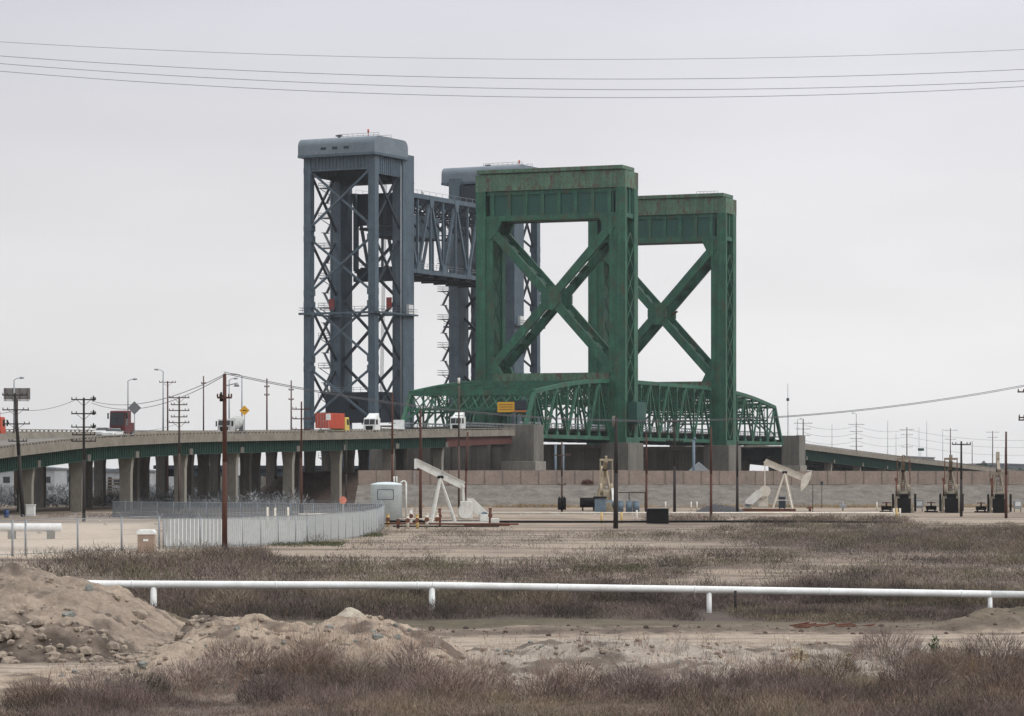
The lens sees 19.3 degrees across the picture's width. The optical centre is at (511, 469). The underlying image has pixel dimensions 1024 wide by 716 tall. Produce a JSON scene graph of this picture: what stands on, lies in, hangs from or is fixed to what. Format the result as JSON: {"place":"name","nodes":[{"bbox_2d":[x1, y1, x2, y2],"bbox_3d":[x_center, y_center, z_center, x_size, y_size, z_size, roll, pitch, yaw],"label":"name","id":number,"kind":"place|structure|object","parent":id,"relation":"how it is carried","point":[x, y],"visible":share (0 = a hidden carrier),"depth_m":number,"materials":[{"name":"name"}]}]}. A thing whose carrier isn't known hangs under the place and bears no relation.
{"place":"outdoors","nodes":[
{"label":"outdoors","id":0,"kind":"place"},
{"bbox_2d":[260,470,640,502],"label":"embankment","id":1,"kind":"structure","parent":0,"point":[316,484],"depth_m":548.76,"materials":[{"name":"brown soil"}]},
{"bbox_2d":[0,63,1014,89],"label":"power line","id":2,"kind":"object","parent":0,"point":[522,88],"visible":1,"depth_m":150.49,"materials":[{"name":"metal"}]},
{"bbox_2d":[0,502,1023,715],"bbox_3d":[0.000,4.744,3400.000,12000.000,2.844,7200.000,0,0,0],"label":"ground","id":3,"kind":"structure","parent":0,"point":[92,609],"depth_m":110.44,"materials":[{"name":"soil"}]},
{"bbox_2d":[2,393,29,516],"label":"utility pole","id":4,"kind":"object","parent":3,"relation":"on","point":[18,441],"visible":0.98,"depth_m":385.81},
{"bbox_2d":[3,388,29,504],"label":"billboard","id":5,"kind":"object","parent":3,"relation":"on","point":[18,391],"visible":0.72,"depth_m":499.80,"materials":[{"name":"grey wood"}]},
{"bbox_2d":[25,504,35,515],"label":"tote box","id":6,"kind":"object","parent":3,"relation":"on","point":[30,509],"visible":0.96,"depth_m":383.50,"materials":[{"name":"white paint"}]},
{"bbox_2d":[0,523,61,538],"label":"pipe","id":7,"kind":"object","parent":3,"relation":"on","point":[17,528],"visible":0.71,"depth_m":261.69,"materials":[{"name":"metal"}]},
{"bbox_2d":[0,466,68,488],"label":"warehouse","id":8,"kind":"structure","parent":3,"relation":"on","point":[55,475],"depth_m":888.00,"materials":[{"name":"white metal"}]},
{"bbox_2d":[0,618,151,663],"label":"clods","id":9,"kind":"object","parent":3,"relation":"on","point":[12,630],"visible":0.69,"depth_m":95.71,"materials":[{"name":"soil"}]},
{"bbox_2d":[0,511,160,555],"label":"chain link fence","id":10,"kind":"object","parent":3,"relation":"on","point":[73,534],"visible":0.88,"depth_m":215.70,"materials":[{"name":"grey"}]},
{"bbox_2d":[71,396,95,521],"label":"utility pole","id":11,"kind":"object","parent":3,"relation":"on","point":[93,398],"visible":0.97,"depth_m":351.83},
{"bbox_2d":[0,567,208,663],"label":"rubble","id":12,"kind":"object","parent":3,"relation":"on","point":[135,622],"visible":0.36,"depth_m":99.22,"materials":[{"name":"stone"}]},
{"bbox_2d":[39,511,212,517],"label":"yard weeds","id":13,"kind":"object","parent":3,"relation":"on","point":[61,515],"visible":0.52,"depth_m":381.04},
{"bbox_2d":[106,468,155,487],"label":"warehouse","id":14,"kind":"structure","parent":3,"relation":"on","point":[113,473],"depth_m":808.00,"materials":[{"name":"white metal"}]},
{"bbox_2d":[130,608,147,618],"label":"rock","id":15,"kind":"object","parent":3,"relation":"on","point":[140,613],"visible":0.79,"depth_m":106.36,"materials":[{"name":"stone"}]},
{"bbox_2d":[136,529,156,552],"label":"utility cabinet","id":16,"kind":"object","parent":3,"relation":"on","point":[147,537],"visible":0.91,"depth_m":217.50,"materials":[{"name":"metal"}]},
{"bbox_2d":[0,482,312,507],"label":"distant scrub","id":17,"kind":"object","parent":3,"relation":"on","point":[56,496],"visible":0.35,"depth_m":494.46,"materials":[{"name":"plant"}]},
{"bbox_2d":[159,381,175,492],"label":"utility pole","id":18,"kind":"object","parent":3,"relation":"on","point":[167,382],"visible":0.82,"depth_m":539.86,"materials":[{"name":"brown wood"}]},
{"bbox_2d":[169,396,188,501],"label":"utility pole","id":19,"kind":"object","parent":3,"relation":"on","point":[179,410],"visible":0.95,"depth_m":439.85,"materials":[{"name":"brown wood"}]},
{"bbox_2d":[166,615,232,643],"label":"clods","id":20,"kind":"object","parent":3,"relation":"on","point":[193,621],"visible":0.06,"depth_m":96.51,"materials":[{"name":"soil"}]},
{"bbox_2d":[217,374,239,548],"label":"utility pole","id":21,"kind":"object","parent":3,"relation":"on","point":[223,398],"visible":0.97,"depth_m":225.46,"materials":[{"name":"brown wood"}]},
{"bbox_2d":[170,519,299,545],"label":"yard pad","id":22,"kind":"object","parent":3,"relation":"on","point":[221,531],"visible":0.14,"depth_m":285.64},
{"bbox_2d":[112,499,377,519],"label":"slat fence","id":23,"kind":"object","parent":3,"relation":"on","point":[293,507],"visible":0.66,"depth_m":358.81,"materials":[{"name":"metal"}]},
{"bbox_2d":[153,465,357,492],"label":"rail approach","id":24,"kind":"structure","parent":3,"relation":"on","point":[262,473],"depth_m":662.73,"materials":[{"name":"concrete"}]},
{"bbox_2d":[0,428,514,514],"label":"road viaduct","id":25,"kind":"object","parent":3,"relation":"on","point":[40,450],"visible":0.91,"depth_m":493.53,"materials":[{"name":"concrete"}]},
{"bbox_2d":[102,428,122,437],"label":"car","id":26,"kind":"object","parent":25,"relation":"on","point":[113,431],"visible":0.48,"depth_m":458.19,"materials":[{"name":"white paint"}]},
{"bbox_2d":[107,411,133,436],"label":"semi truck","id":27,"kind":"object","parent":25,"relation":"on","point":[121,419],"visible":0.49,"depth_m":472.01,"materials":[{"name":"red paint"}]},
{"bbox_2d":[128,401,140,433],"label":"road sign","id":28,"kind":"object","parent":25,"relation":"on","point":[133,409],"visible":0.96,"depth_m":442.67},
{"bbox_2d":[154,369,163,430],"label":"street lamp","id":29,"kind":"object","parent":25,"relation":"on","point":[162,402],"visible":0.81,"depth_m":524.53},
{"bbox_2d":[216,416,243,432],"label":"mixer truck","id":30,"kind":"object","parent":25,"relation":"on","point":[234,423],"visible":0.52,"depth_m":516.22,"materials":[{"name":"white paint"}]},
{"bbox_2d":[315,413,350,431],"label":"box truck","id":31,"kind":"object","parent":25,"relation":"on","point":[338,421],"visible":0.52,"depth_m":534.54,"materials":[{"name":"red paint"}]},
{"bbox_2d":[362,413,385,431],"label":"semi truck","id":32,"kind":"object","parent":25,"relation":"on","point":[371,421],"visible":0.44,"depth_m":577.93,"materials":[{"name":"white paint"}]},
{"bbox_2d":[380,420,404,430],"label":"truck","id":33,"kind":"object","parent":25,"relation":"on","point":[399,424],"visible":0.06,"depth_m":589.99,"materials":[{"name":"white paint"}]},
{"bbox_2d":[448,412,472,429],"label":"semi truck","id":34,"kind":"object","parent":25,"relation":"on","point":[453,420],"visible":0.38,"depth_m":614.30,"materials":[{"name":"white paint"}]},
{"bbox_2d":[264,378,269,429],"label":"utility pole","id":35,"kind":"object","parent":3,"relation":"on","point":[266,386],"visible":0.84,"depth_m":599.89,"materials":[{"name":"brown wood"}]},
{"bbox_2d":[161,499,383,547],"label":"slat fence","id":36,"kind":"object","parent":3,"relation":"on","point":[345,525],"visible":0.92,"depth_m":240.90,"materials":[{"name":"metal"}]},
{"bbox_2d":[292,402,309,512],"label":"utility pole","id":37,"kind":"object","parent":3,"relation":"on","point":[301,475],"visible":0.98,"depth_m":402.88,"materials":[{"name":"brown wood"}]},
{"bbox_2d":[337,607,364,617],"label":"rock","id":38,"kind":"object","parent":3,"relation":"on","point":[347,612],"visible":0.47,"depth_m":87.96,"materials":[{"name":"stone"}]},
{"bbox_2d":[298,129,417,469],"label":"lift tower","id":39,"kind":"structure","parent":3,"relation":"on","point":[344,165],"depth_m":711.19,"materials":[{"name":"grey metal"}]},
{"bbox_2d":[370,425,395,470],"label":"bridge pier","id":40,"kind":"structure","parent":3,"relation":"on","point":[376,459],"depth_m":619.49,"materials":[{"name":"grey concrete"}]},
{"bbox_2d":[371,476,406,521],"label":"storage tank","id":41,"kind":"object","parent":3,"relation":"on","point":[389,494],"visible":0.88,"depth_m":350.46,"materials":[{"name":"metal"}]},
{"bbox_2d":[389,393,395,481],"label":"utility pole","id":42,"kind":"object","parent":3,"relation":"on","point":[392,464],"visible":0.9,"depth_m":397.89,"materials":[{"name":"brown wood"}]},
{"bbox_2d":[419,409,421,517],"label":"utility pole","id":43,"kind":"object","parent":3,"relation":"on","point":[420,458],"visible":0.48,"depth_m":351.88,"materials":[{"name":"brown wood"}]},
{"bbox_2d":[414,459,488,524],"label":"pump jack","id":44,"kind":"object","parent":3,"relation":"on","point":[467,508],"visible":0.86,"depth_m":331.85,"materials":[{"name":"white paint"}]},
{"bbox_2d":[384,518,518,526],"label":"pipework","id":45,"kind":"object","parent":3,"relation":"on","point":[432,523],"visible":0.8,"depth_m":312.84,"materials":[{"name":"metal"}]},
{"bbox_2d":[406,444,503,469],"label":"abutment wall","id":46,"kind":"structure","parent":3,"relation":"on","point":[486,457],"depth_m":618.57,"materials":[{"name":"grey concrete"}]},
{"bbox_2d":[455,378,462,507],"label":"utility pole","id":47,"kind":"object","parent":3,"relation":"on","point":[458,415],"visible":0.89,"depth_m":469.89,"materials":[{"name":"brown wood"}]},
{"bbox_2d":[268,530,650,571],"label":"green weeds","id":48,"kind":"object","parent":3,"relation":"on","point":[331,543],"visible":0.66,"depth_m":237.87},
{"bbox_2d":[464,432,468,500],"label":"utility pole","id":49,"kind":"object","parent":3,"relation":"on","point":[465,488],"visible":0.77,"depth_m":451.88,"materials":[{"name":"brown wood"}]},
{"bbox_2d":[437,160,544,426],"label":"lift tower","id":50,"kind":"structure","parent":3,"relation":"on","point":[460,182],"depth_m":772.36,"materials":[{"name":"grey metal"}]},
{"bbox_2d":[351,189,475,287],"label":"lift span","id":51,"kind":"object","parent":50,"relation":"attached to","point":[427,221],"visible":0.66,"depth_m":735.98,"materials":[{"name":"grey metal"}]},
{"bbox_2d":[0,634,1023,715],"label":"dry brush","id":52,"kind":"object","parent":3,"relation":"on","point":[777,701],"visible":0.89,"depth_m":74.52,"materials":[{"name":"plant"}]},
{"bbox_2d":[0,516,1023,584],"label":"field brush","id":53,"kind":"object","parent":3,"relation":"on","point":[145,562],"visible":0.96,"depth_m":188.87,"materials":[{"name":"plant"}]},
{"bbox_2d":[2,620,1023,709],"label":"dry clumps","id":54,"kind":"object","parent":3,"relation":"on","point":[558,681],"visible":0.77,"depth_m":79.49,"materials":[{"name":"plant"}]},
{"bbox_2d":[2,606,1023,704],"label":"dry stalks","id":55,"kind":"object","parent":3,"relation":"on","point":[540,657],"visible":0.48,"depth_m":83.84,"materials":[{"name":"plant"}]},
{"bbox_2d":[501,424,545,470],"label":"bridge pier","id":56,"kind":"structure","parent":3,"relation":"on","point":[524,450],"depth_m":607.73,"materials":[{"name":"grey concrete"}]},
{"bbox_2d":[53,524,997,582],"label":"field stones","id":57,"kind":"object","parent":3,"relation":"on","point":[569,548],"visible":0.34,"depth_m":228.83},
{"bbox_2d":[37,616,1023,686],"bbox_3d":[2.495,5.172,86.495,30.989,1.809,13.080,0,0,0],"label":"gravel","id":58,"kind":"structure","parent":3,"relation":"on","point":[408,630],"depth_m":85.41,"materials":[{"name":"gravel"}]},
{"bbox_2d":[45,614,1023,692],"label":"rubble","id":59,"kind":"object","parent":3,"relation":"on","point":[209,624],"visible":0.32,"depth_m":85.49,"materials":[{"name":"soil"}]},
{"bbox_2d":[71,567,1023,611],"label":"dry clumps","id":60,"kind":"object","parent":3,"relation":"on","point":[350,592],"visible":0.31,"depth_m":132.04,"materials":[{"name":"plant"}]},
{"bbox_2d":[81,569,1023,623],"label":"brush belt","id":61,"kind":"object","parent":3,"relation":"on","point":[448,602],"visible":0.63,"depth_m":127.24,"materials":[{"name":"plant"}]},
{"bbox_2d":[88,580,1023,612],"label":"pipe rail","id":62,"kind":"object","parent":3,"relation":"on","point":[153,586],"visible":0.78,"depth_m":125.46,"materials":[{"name":"metal"}]},
{"bbox_2d":[554,441,569,511],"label":"utility pole","id":63,"kind":"object","parent":3,"relation":"on","point":[561,503],"visible":0.98,"depth_m":433.79,"materials":[{"name":"brown wood"}]},
{"bbox_2d":[544,444,600,470],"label":"pier wall","id":64,"kind":"structure","parent":3,"relation":"on","point":[584,457],"depth_m":665.98,"materials":[{"name":"grey concrete"}]},
{"bbox_2d":[580,498,595,510],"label":"horizontal tank","id":65,"kind":"object","parent":3,"relation":"on","point":[587,502],"visible":0.81,"depth_m":439.37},
{"bbox_2d":[593,496,606,511],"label":"transformer cabinet","id":66,"kind":"object","parent":3,"relation":"on","point":[600,505],"visible":1,"depth_m":431.50,"materials":[{"name":"metal"}]},
{"bbox_2d":[594,456,613,510],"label":"pump jack","id":67,"kind":"object","parent":3,"relation":"on","point":[609,494],"visible":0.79,"depth_m":436.81,"materials":[{"name":"paint"}]},
{"bbox_2d":[612,416,617,528],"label":"utility pole","id":68,"kind":"object","parent":3,"relation":"on","point":[615,503],"visible":0.88,"depth_m":305.83,"materials":[{"name":"brown wood"}]},
{"bbox_2d":[601,443,642,470],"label":"bridge pier","id":69,"kind":"structure","parent":3,"relation":"on","point":[630,456],"depth_m":660.56,"materials":[{"name":"grey concrete"}]},
{"bbox_2d":[389,520,900,522],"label":"pipeline","id":70,"kind":"object","parent":3,"relation":"on","point":[631,521],"visible":0.65,"depth_m":334.98,"materials":[{"name":"metal"}]},
{"bbox_2d":[643,434,649,514],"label":"utility pole","id":71,"kind":"object","parent":3,"relation":"on","point":[646,493],"visible":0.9,"depth_m":402.90,"materials":[{"name":"brown wood"}]},
{"bbox_2d":[646,508,668,523],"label":"steel box","id":72,"kind":"object","parent":3,"relation":"on","point":[657,515],"visible":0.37,"depth_m":334.10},
{"bbox_2d":[643,447,703,470],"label":"pier wall","id":73,"kind":"structure","parent":3,"relation":"on","point":[659,458],"depth_m":734.06,"materials":[{"name":"grey concrete"}]},
{"bbox_2d":[665,419,683,511],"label":"utility pole","id":74,"kind":"object","parent":3,"relation":"on","point":[674,444],"visible":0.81,"depth_m":420.85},
{"bbox_2d":[487,512,898,514],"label":"pipeline","id":75,"kind":"object","parent":3,"relation":"on","point":[632,513],"visible":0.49,"depth_m":399.89,"materials":[{"name":"beige paint"}]},
{"bbox_2d":[710,427,711,518],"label":"utility pole","id":76,"kind":"object","parent":3,"relation":"on","point":[711,471],"visible":0.83,"depth_m":351.88,"materials":[{"name":"brown wood"}]},
{"bbox_2d":[404,502,1023,507],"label":"bank foot weeds","id":77,"kind":"object","parent":3,"relation":"on","point":[788,506],"visible":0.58,"depth_m":480.65,"materials":[{"name":"plant"}]},
{"bbox_2d":[696,504,743,511],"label":"gravel pile","id":78,"kind":"object","parent":3,"relation":"on","point":[719,508],"visible":0.81,"depth_m":423.73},
{"bbox_2d":[704,445,740,470],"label":"bridge pier","id":79,"kind":"structure","parent":3,"relation":"on","point":[723,457],"depth_m":727.26,"materials":[{"name":"grey concrete"}]},
{"bbox_2d":[428,608,1023,636],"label":"clods","id":80,"kind":"object","parent":3,"relation":"on","point":[431,628],"visible":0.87,"depth_m":111.12,"materials":[{"name":"brown soil"}]},
{"bbox_2d":[736,441,738,511],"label":"utility pole","id":81,"kind":"object","parent":3,"relation":"on","point":[737,491],"visible":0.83,"depth_m":420.86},
{"bbox_2d":[742,459,811,510],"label":"pump jack","id":82,"kind":"object","parent":3,"relation":"on","point":[761,495],"visible":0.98,"depth_m":433.48,"materials":[{"name":"beige paint"}]},
{"bbox_2d":[637,512,918,523],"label":"bank brush","id":83,"kind":"object","parent":3,"relation":"on","point":[810,517],"visible":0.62,"depth_m":345.48,"materials":[{"name":"plant"}]},
{"bbox_2d":[782,435,806,470],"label":"bridge pier","id":84,"kind":"structure","parent":3,"relation":"on","point":[793,452],"depth_m":785.49,"materials":[{"name":"grey concrete"}]},
{"bbox_2d":[790,622,875,627],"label":"debris heap","id":85,"kind":"object","parent":3,"relation":"on","point":[803,625],"visible":1,"depth_m":112.88,"materials":[{"name":"soil"}]},
{"bbox_2d":[695,443,1019,470],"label":"road viaduct","id":86,"kind":"object","parent":3,"relation":"on","point":[821,458],"visible":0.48,"depth_m":850.93,"materials":[{"name":"concrete"}]},
{"bbox_2d":[892,455,915,512],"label":"pump jack","id":87,"kind":"object","parent":3,"relation":"on","point":[902,500],"visible":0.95,"depth_m":421.30,"materials":[{"name":"beige paint"}]},
{"bbox_2d":[939,455,963,512],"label":"pump jack","id":88,"kind":"object","parent":3,"relation":"on","point":[951,502],"visible":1,"depth_m":421.32,"materials":[{"name":"beige paint"}]},
{"bbox_2d":[952,441,970,516],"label":"utility pole","id":89,"kind":"object","parent":3,"relation":"on","point":[961,495],"visible":0.94,"depth_m":385.87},
{"bbox_2d":[964,463,1023,470],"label":"warehouse","id":90,"kind":"structure","parent":3,"relation":"on","point":[1012,466],"depth_m":1888.00,"materials":[{"name":"grey metal"}]},
{"bbox_2d":[987,452,1011,512],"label":"pump jack","id":91,"kind":"object","parent":3,"relation":"on","point":[996,502],"visible":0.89,"depth_m":421.04,"materials":[{"name":"beige paint"}]},
{"bbox_2d":[1005,432,1007,517],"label":"utility pole","id":92,"kind":"object","parent":3,"relation":"on","point":[1006,510],"visible":0.83,"depth_m":375.87,"materials":[{"name":"brown wood"}]},
{"bbox_2d":[1017,389,1023,420],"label":"utility pole","id":93,"kind":"object","parent":3,"relation":"on","point":[1019,417],"visible":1,"depth_m":299.79,"materials":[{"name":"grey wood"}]},
{"bbox_2d":[225,372,1022,420],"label":"power line","id":94,"kind":"object","parent":93,"relation":"attached to","point":[605,419],"visible":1,"depth_m":260.22,"materials":[{"name":"grey metal"}]},
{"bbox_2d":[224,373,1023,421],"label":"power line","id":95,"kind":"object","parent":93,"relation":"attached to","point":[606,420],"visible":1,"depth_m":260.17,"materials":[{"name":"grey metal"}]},
{"bbox_2d":[0,0,1023,470],"label":"sky","id":96,"kind":"structure","parent":0,"point":[145,227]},
{"bbox_2d":[1,71,1023,97],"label":"power line","id":97,"kind":"object","parent":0,"point":[507,96],"visible":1,"depth_m":150.74,"materials":[{"name":"metal"}]},
{"bbox_2d":[5,56,1023,78],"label":"power line","id":98,"kind":"object","parent":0,"point":[505,78],"visible":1,"depth_m":150.24,"materials":[{"name":"metal"}]},
{"bbox_2d":[8,42,1023,59],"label":"power line","id":99,"kind":"object","parent":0,"point":[542,59],"visible":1,"depth_m":149.99,"materials":[{"name":"metal"}]},
{"bbox_2d":[355,484,1023,507],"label":"embankment","id":100,"kind":"structure","parent":0,"point":[686,495],"depth_m":492.82,"materials":[{"name":"concrete"}]},
{"bbox_2d":[358,470,1023,484],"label":"flood wall","id":101,"kind":"structure","parent":100,"relation":"on","point":[511,477],"depth_m":499.88,"materials":[{"name":"concrete"}]},
{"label":"bridge pier","id":102,"kind":"object","parent":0,"visible":0},
{"bbox_2d":[476,165,647,442],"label":"lift tower","id":103,"kind":"structure","parent":102,"relation":"on","point":[507,200],"depth_m":667.01,"materials":[{"name":"green metal"}]},
{"bbox_2d":[401,379,609,440],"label":"approach span","id":104,"kind":"object","parent":103,"relation":"attached to","point":[532,393],"visible":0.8,"depth_m":635.37,"materials":[{"name":"green metal"}]},
{"bbox_2d":[497,396,513,411],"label":"overhead sign","id":105,"kind":"object","parent":104,"relation":"hanging from","point":[505,406],"visible":1,"depth_m":618.78,"materials":[{"name":"yellow"}]},
{"bbox_2d":[513,400,526,411],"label":"overhead sign","id":106,"kind":"object","parent":104,"relation":"hanging from","point":[520,405],"visible":1,"depth_m":617.50,"materials":[{"name":"metal"}]},
{"bbox_2d":[505,380,711,442],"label":"lift span","id":107,"kind":"object","parent":103,"relation":"attached to","point":[648,388],"visible":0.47,"depth_m":704.94,"materials":[{"name":"green metal"}]},
{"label":"bridge pier","id":108,"kind":"object","parent":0,"visible":0},
{"bbox_2d":[587,191,736,444],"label":"lift tower","id":109,"kind":"structure","parent":108,"relation":"on","point":[707,221],"depth_m":732.58,"materials":[{"name":"green metal"}]},
{"bbox_2d":[639,391,782,445],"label":"approach span","id":110,"kind":"object","parent":109,"relation":"attached to","point":[743,404],"visible":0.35,"depth_m":765.84,"materials":[{"name":"green metal"}]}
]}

